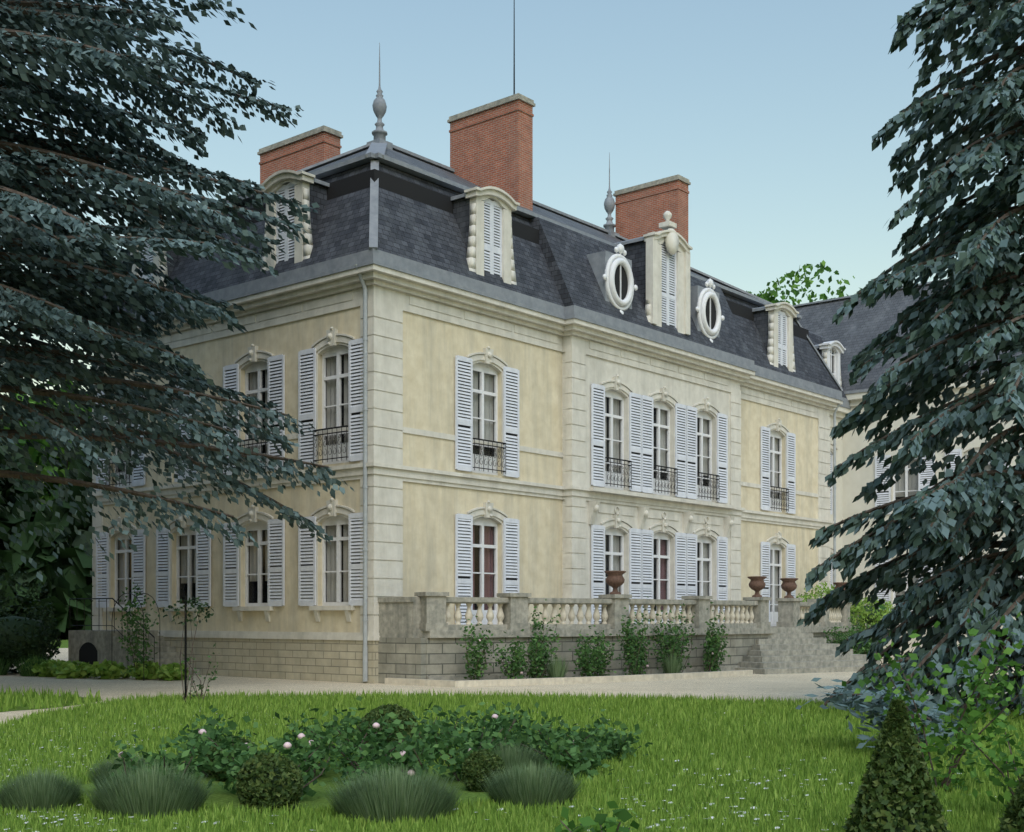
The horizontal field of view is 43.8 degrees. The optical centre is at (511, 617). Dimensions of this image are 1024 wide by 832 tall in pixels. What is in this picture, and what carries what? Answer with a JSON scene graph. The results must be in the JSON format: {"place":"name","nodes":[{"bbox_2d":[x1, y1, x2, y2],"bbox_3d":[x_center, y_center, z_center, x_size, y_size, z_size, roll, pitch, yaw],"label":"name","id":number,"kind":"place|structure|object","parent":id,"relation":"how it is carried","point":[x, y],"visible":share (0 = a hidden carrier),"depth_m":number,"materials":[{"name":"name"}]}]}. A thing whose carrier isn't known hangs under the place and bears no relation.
{"place":"outdoors","nodes":[
{"label":"outdoors","id":0,"kind":"place"},
{"bbox_2d":[1,381,91,511],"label":"tree belt","id":1,"kind":"object","parent":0,"point":[35,454],"depth_m":119.72,"materials":[{"name":"green plant"}]},
{"bbox_2d":[0,685,100,711],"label":"island grass","id":2,"kind":"structure","parent":0,"point":[10,699],"depth_m":25.17,"materials":[{"name":"green plant"}]},
{"bbox_2d":[50,638,67,647],"bbox_3d":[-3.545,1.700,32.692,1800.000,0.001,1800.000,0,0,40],"label":"ground","id":3,"kind":"structure","parent":0,"point":[64,643],"depth_m":82.22,"materials":[{"name":"green plant"}]},
{"bbox_2d":[0,557,61,673],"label":"shrubs","id":4,"kind":"object","parent":3,"relation":"on","point":[53,631],"depth_m":37.78,"materials":[{"name":"green plant"}]},
{"bbox_2d":[0,426,92,639],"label":"woodland","id":5,"kind":"object","parent":3,"relation":"on","point":[65,586],"visible":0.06,"depth_m":94.59,"materials":[{"name":"green plant"}]},
{"bbox_2d":[205,703,505,812],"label":"box balls","id":6,"kind":"object","parent":3,"relation":"on","point":[473,762],"depth_m":10.90},
{"bbox_2d":[0,0,353,581],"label":"cedar","id":7,"kind":"object","parent":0,"point":[144,300],"depth_m":26.59,"materials":[{"name":"green plant"}]},
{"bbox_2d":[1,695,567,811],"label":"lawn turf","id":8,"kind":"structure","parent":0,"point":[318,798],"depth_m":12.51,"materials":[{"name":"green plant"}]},
{"bbox_2d":[184,596,186,703],"bbox_3d":[-6.055,0.650,23.637,0.040,2.100,0.042,0,0,40],"label":"post","id":9,"kind":"object","parent":8,"relation":"on","point":[185,649],"visible":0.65,"depth_m":23.62,"materials":[{"name":"black metal"}]},
{"bbox_2d":[181,643,219,699],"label":"rose tree suckers","id":10,"kind":"object","parent":8,"relation":"on","point":[200,685],"depth_m":24.39,"materials":[{"name":"green plant"}]},
{"bbox_2d":[0,737,586,824],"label":"lavender clumps","id":11,"kind":"object","parent":8,"relation":"on","point":[526,778],"visible":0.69,"depth_m":10.65,"materials":[{"name":"green plant"}]},
{"bbox_2d":[96,596,886,799],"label":"rose bushes","id":12,"kind":"object","parent":8,"relation":"on","point":[589,753],"depth_m":13.41,"materials":[{"name":"green plant"}]},
{"bbox_2d":[118,628,713,774],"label":"rose flowers","id":13,"kind":"object","parent":12,"relation":"attached to","point":[287,745],"visible":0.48,"depth_m":12.36,"materials":[{"name":"pink plant"}]},
{"bbox_2d":[3,698,995,831],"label":"daisies","id":14,"kind":"object","parent":8,"relation":"on","point":[477,812],"visible":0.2,"depth_m":11.08,"materials":[{"name":"white plant"}]},
{"bbox_2d":[555,605,1023,831],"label":"shrub","id":15,"kind":"object","parent":8,"relation":"on","point":[965,722],"depth_m":11.78,"materials":[{"name":"green plant"}]},
{"bbox_2d":[127,188,841,386],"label":"dormer scrolls","id":16,"kind":"object","parent":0,"point":[470,256],"visible":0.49,"depth_m":35.31,"materials":[{"name":"beige stone"}]},
{"bbox_2d":[166,184,821,356],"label":"dormer cheeks","id":17,"kind":"object","parent":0,"point":[636,254],"visible":0.17,"depth_m":38.60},
{"bbox_2d":[0,648,1020,723],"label":"gravel drive","id":18,"kind":"structure","parent":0,"point":[799,686],"depth_m":31.17,"materials":[{"name":"beige gravel"}]},
{"bbox_2d":[0,651,51,675],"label":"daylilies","id":19,"kind":"object","parent":18,"relation":"on","point":[4,670],"visible":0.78,"depth_m":36.63,"materials":[{"name":"green plant"}]},
{"bbox_2d":[20,657,188,680],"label":"hostas","id":20,"kind":"object","parent":18,"relation":"on","point":[73,669],"visible":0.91,"depth_m":34.84,"materials":[{"name":"green plant"}]},
{"bbox_2d":[115,577,159,679],"bbox_3d":[-10.103,0.307,34.457,1.713,2.793,1.096,0,0,80],"label":"climbing rose","id":21,"kind":"object","parent":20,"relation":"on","point":[135,637],"depth_m":34.57,"materials":[{"name":"green plant"}]},
{"bbox_2d":[69,593,159,680],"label":"iron railings","id":22,"kind":"object","parent":18,"relation":"on","point":[91,625],"visible":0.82,"depth_m":37.33,"materials":[{"name":"black metal"}]},
{"bbox_2d":[68,630,200,675],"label":"side steps","id":23,"kind":"structure","parent":18,"relation":"on","point":[107,644],"depth_m":37.62,"materials":[{"name":"stone"}]},
{"bbox_2d":[165,637,377,682],"bbox_3d":[-0.037,1.150,46.589,13.310,1.100,25.920,0,0,40],"label":"wall base","id":24,"kind":"object","parent":18,"relation":"on","point":[322,660],"visible":0.26,"depth_m":34.89,"materials":[{"name":"beige stone"}]},
{"bbox_2d":[87,264,842,640],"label":"stone trim","id":25,"kind":"structure","parent":24,"relation":"on","point":[393,296],"depth_m":36.85,"materials":[{"name":"stone"}]},
{"bbox_2d":[106,425,788,511],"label":"balcony railings","id":26,"kind":"object","parent":25,"relation":"on","point":[501,457],"visible":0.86,"depth_m":39.82,"materials":[{"name":"black metal"}]},
{"bbox_2d":[103,307,817,632],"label":"stucco walls","id":27,"kind":"structure","parent":25,"relation":"on","point":[432,348],"depth_m":36.52,"materials":[{"name":"beige paint"}]},
{"bbox_2d":[118,138,981,408],"bbox_3d":[8.104,-12.240,44.172,29.862,6.680,33.536,0,0,40],"label":"roof flashing","id":28,"kind":"object","parent":25,"relation":"on","point":[374,155],"visible":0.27,"depth_m":37.73,"materials":[{"name":"metal"}]},
{"bbox_2d":[128,169,798,371],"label":"dormer window","id":29,"kind":"structure","parent":28,"relation":"on","point":[301,180],"depth_m":41.27,"materials":[{"name":"beige stone"}]},
{"bbox_2d":[116,211,781,543],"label":"keystone ornaments","id":30,"kind":"object","parent":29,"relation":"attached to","point":[672,242],"visible":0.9,"depth_m":41.91,"materials":[{"name":"stone"}]},
{"bbox_2d":[602,243,724,342],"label":"oeil de boeuf frames","id":31,"kind":"structure","parent":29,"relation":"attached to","point":[615,261],"depth_m":40.45,"materials":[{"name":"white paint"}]},
{"bbox_2d":[103,163,846,397],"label":"mansard roof","id":32,"kind":"structure","parent":28,"relation":"on","point":[554,266],"depth_m":37.27,"materials":[{"name":"grey stone"}]},
{"bbox_2d":[372,42,615,230],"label":"roof finials","id":33,"kind":"object","parent":28,"relation":"on","point":[379,105],"visible":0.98,"depth_m":41.74,"materials":[{"name":"metal"}]},
{"bbox_2d":[228,148,829,339],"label":"roof slate","id":34,"kind":"object","parent":28,"relation":"on","point":[397,155],"visible":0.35,"depth_m":42.67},
{"bbox_2d":[794,282,1023,390],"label":"neighbouring building roof","id":35,"kind":"structure","parent":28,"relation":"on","point":[860,329],"depth_m":57.17,"materials":[{"name":"grey stone"}]},
{"bbox_2d":[819,341,845,383],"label":"dormer window","id":36,"kind":"structure","parent":35,"relation":"on","point":[838,348],"depth_m":53.78,"materials":[{"name":"white stone"}]},
{"bbox_2d":[355,264,841,681],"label":"downpipes","id":37,"kind":"object","parent":25,"relation":"attached to","point":[365,618],"visible":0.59,"depth_m":32.66,"materials":[{"name":"metal"}]},
{"bbox_2d":[562,352,729,622],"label":"stone wall","id":38,"kind":"structure","parent":25,"relation":"on","point":[638,381],"depth_m":41.25,"materials":[{"name":"stone"}]},
{"bbox_2d":[588,500,734,536],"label":"consoles","id":39,"kind":"object","parent":38,"relation":"attached to","point":[592,513],"visible":1,"depth_m":41.22,"materials":[{"name":"stone"}]},
{"bbox_2d":[79,265,778,664],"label":"dark interior","id":40,"kind":"object","parent":18,"relation":"on","point":[89,653],"visible":0.15,"depth_m":41.52,"materials":[{"name":"black"}]},
{"bbox_2d":[115,264,990,625],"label":"window frames","id":41,"kind":"structure","parent":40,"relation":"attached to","point":[339,352],"depth_m":38.02,"materials":[{"name":"white wood"}]},
{"bbox_2d":[119,354,990,611],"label":"curtains","id":42,"kind":"object","parent":41,"relation":"attached to","point":[488,435],"visible":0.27,"depth_m":36.69,"materials":[{"name":"white fabric"}]},
{"bbox_2d":[473,525,665,609],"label":"drapes","id":43,"kind":"object","parent":40,"relation":"attached to","point":[488,562],"visible":0.32,"depth_m":36.68,"materials":[{"name":"fabric"}]},
{"bbox_2d":[121,169,908,611],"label":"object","id":44,"kind":"object","parent":18,"relation":"on","point":[361,181],"visible":0.09,"depth_m":36.47,"materials":[{"name":"black"}]},
{"bbox_2d":[259,99,688,242],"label":"chimney","id":45,"kind":"object","parent":44,"relation":"on","point":[492,147],"visible":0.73,"depth_m":43.75,"materials":[{"name":"red brick"}]},
{"bbox_2d":[257,93,690,196],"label":"chimney caps","id":46,"kind":"object","parent":45,"relation":"on","point":[464,114],"visible":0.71,"depth_m":44.04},
{"bbox_2d":[513,0,514,94],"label":"lightning rod","id":47,"kind":"object","parent":45,"relation":"on","point":[514,54],"visible":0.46,"depth_m":43.06,"materials":[{"name":"black metal"}]},
{"bbox_2d":[378,631,854,682],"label":"terrace wall","id":48,"kind":"structure","parent":18,"relation":"on","point":[415,658],"depth_m":32.88,"materials":[{"name":"grey stone"}]},
{"bbox_2d":[378,592,863,680],"bbox_3d":[6.188,0.535,41.365,4.362,2.330,25.620,0,0,40],"label":"terrace masonry","id":49,"kind":"object","parent":48,"relation":"on","point":[422,615],"visible":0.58,"depth_m":34.27,"materials":[{"name":"stone"}]},
{"bbox_2d":[446,603,850,624],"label":"balusters","id":50,"kind":"object","parent":49,"relation":"on","point":[835,615],"visible":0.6,"depth_m":35.90,"materials":[{"name":"stone"}]},
{"bbox_2d":[604,571,846,597],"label":"urns","id":51,"kind":"object","parent":49,"relation":"on","point":[615,580],"visible":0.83,"depth_m":40.18,"materials":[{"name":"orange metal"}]},
{"label":"terrace floor","id":52,"kind":"structure","parent":48,"relation":"on","visible":0},
{"bbox_2d":[796,582,894,629],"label":"terrace shrub","id":53,"kind":"object","parent":52,"relation":"on","point":[859,608],"depth_m":48.77,"materials":[{"name":"green plant"}]},
{"bbox_2d":[385,656,893,686],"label":"bed kerb","id":54,"kind":"structure","parent":18,"relation":"on","point":[502,682],"depth_m":32.41,"materials":[{"name":"stone"}]},
{"bbox_2d":[735,628,879,673],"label":"terrace steps","id":55,"kind":"structure","parent":18,"relation":"on","point":[793,650],"depth_m":39.68,"materials":[{"name":"grey stone"}]},
{"bbox_2d":[796,0,1023,720],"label":"spruce","id":56,"kind":"object","parent":18,"relation":"on","point":[995,411],"depth_m":21.81,"materials":[{"name":"green plant"}]},
{"bbox_2d":[796,0,1023,715],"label":"spruce foliage tips","id":57,"kind":"object","parent":56,"relation":"attached to","point":[929,358],"visible":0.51,"depth_m":21.76,"materials":[{"name":"green plant"}]},
{"bbox_2d":[830,393,1023,657],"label":"wing walls","id":58,"kind":"structure","parent":18,"relation":"on","point":[851,482],"depth_m":54.19,"materials":[{"name":"beige paint"}]},
{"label":"tree trunk","id":59,"kind":"object","parent":18,"relation":"on","visible":0},
{"bbox_2d":[746,260,862,304],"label":"tree leaves","id":60,"kind":"object","parent":59,"relation":"attached to","point":[770,295],"depth_m":79.56,"materials":[{"name":"green plant"}]},
{"bbox_2d":[0,688,1023,831],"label":"lawn grass","id":61,"kind":"structure","parent":0,"point":[691,733],"depth_m":14.26,"materials":[{"name":"green plant"}]},
{"bbox_2d":[158,597,213,700],"bbox_3d":[-5.924,0.662,23.680,1.220,2.080,1.028,0,0,40],"label":"rose tree","id":62,"kind":"object","parent":61,"relation":"on","point":[199,607],"depth_m":23.62,"materials":[{"name":"green plant"}]},
{"bbox_2d":[842,697,1023,831],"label":"topiary cones","id":63,"kind":"object","parent":61,"relation":"on","point":[896,737],"depth_m":9.13,"materials":[{"name":"green plant"}]},
{"bbox_2d":[0,0,1023,482],"label":"sky","id":64,"kind":"structure","parent":0,"point":[771,111],"materials":[{"name":"blue"}]},
{"bbox_2d":[103,329,988,623],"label":"window surrounds","id":65,"kind":"object","parent":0,"point":[321,347],"visible":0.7,"depth_m":36.55,"materials":[{"name":"beige stone"}]},
{"bbox_2d":[96,183,1021,624],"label":"shutters","id":66,"kind":"object","parent":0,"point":[232,575],"visible":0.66,"depth_m":37.37,"materials":[{"name":"paint"}]},
{"bbox_2d":[100,189,1002,621],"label":"shutter gaps","id":67,"kind":"object","parent":66,"relation":"attached to","point":[952,463],"visible":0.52,"depth_m":38.22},
{"bbox_2d":[795,678,962,747],"bbox_3d":[4.338,1.146,15.171,1.893,0.815,2.899,0,0,14],"label":"shrub","id":68,"kind":"object","parent":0,"point":[876,706],"depth_m":14.81,"materials":[{"name":"green plant"}]},
{"bbox_2d":[830,377,1004,530],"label":"wing trim","id":69,"kind":"structure","parent":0,"point":[855,399],"depth_m":53.91,"materials":[{"name":"beige stone"}]},
{"label":"bed soil","id":70,"kind":"structure","parent":0,"visible":0},
{"bbox_2d":[546,652,685,677],"bbox_3d":[2.838,1.242,34.117,4.999,0.777,0.816,0,0,-37],"label":"iris bed","id":71,"kind":"object","parent":70,"relation":"on","point":[557,669],"visible":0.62,"depth_m":32.92,"materials":[{"name":"green plant"}]}
]}

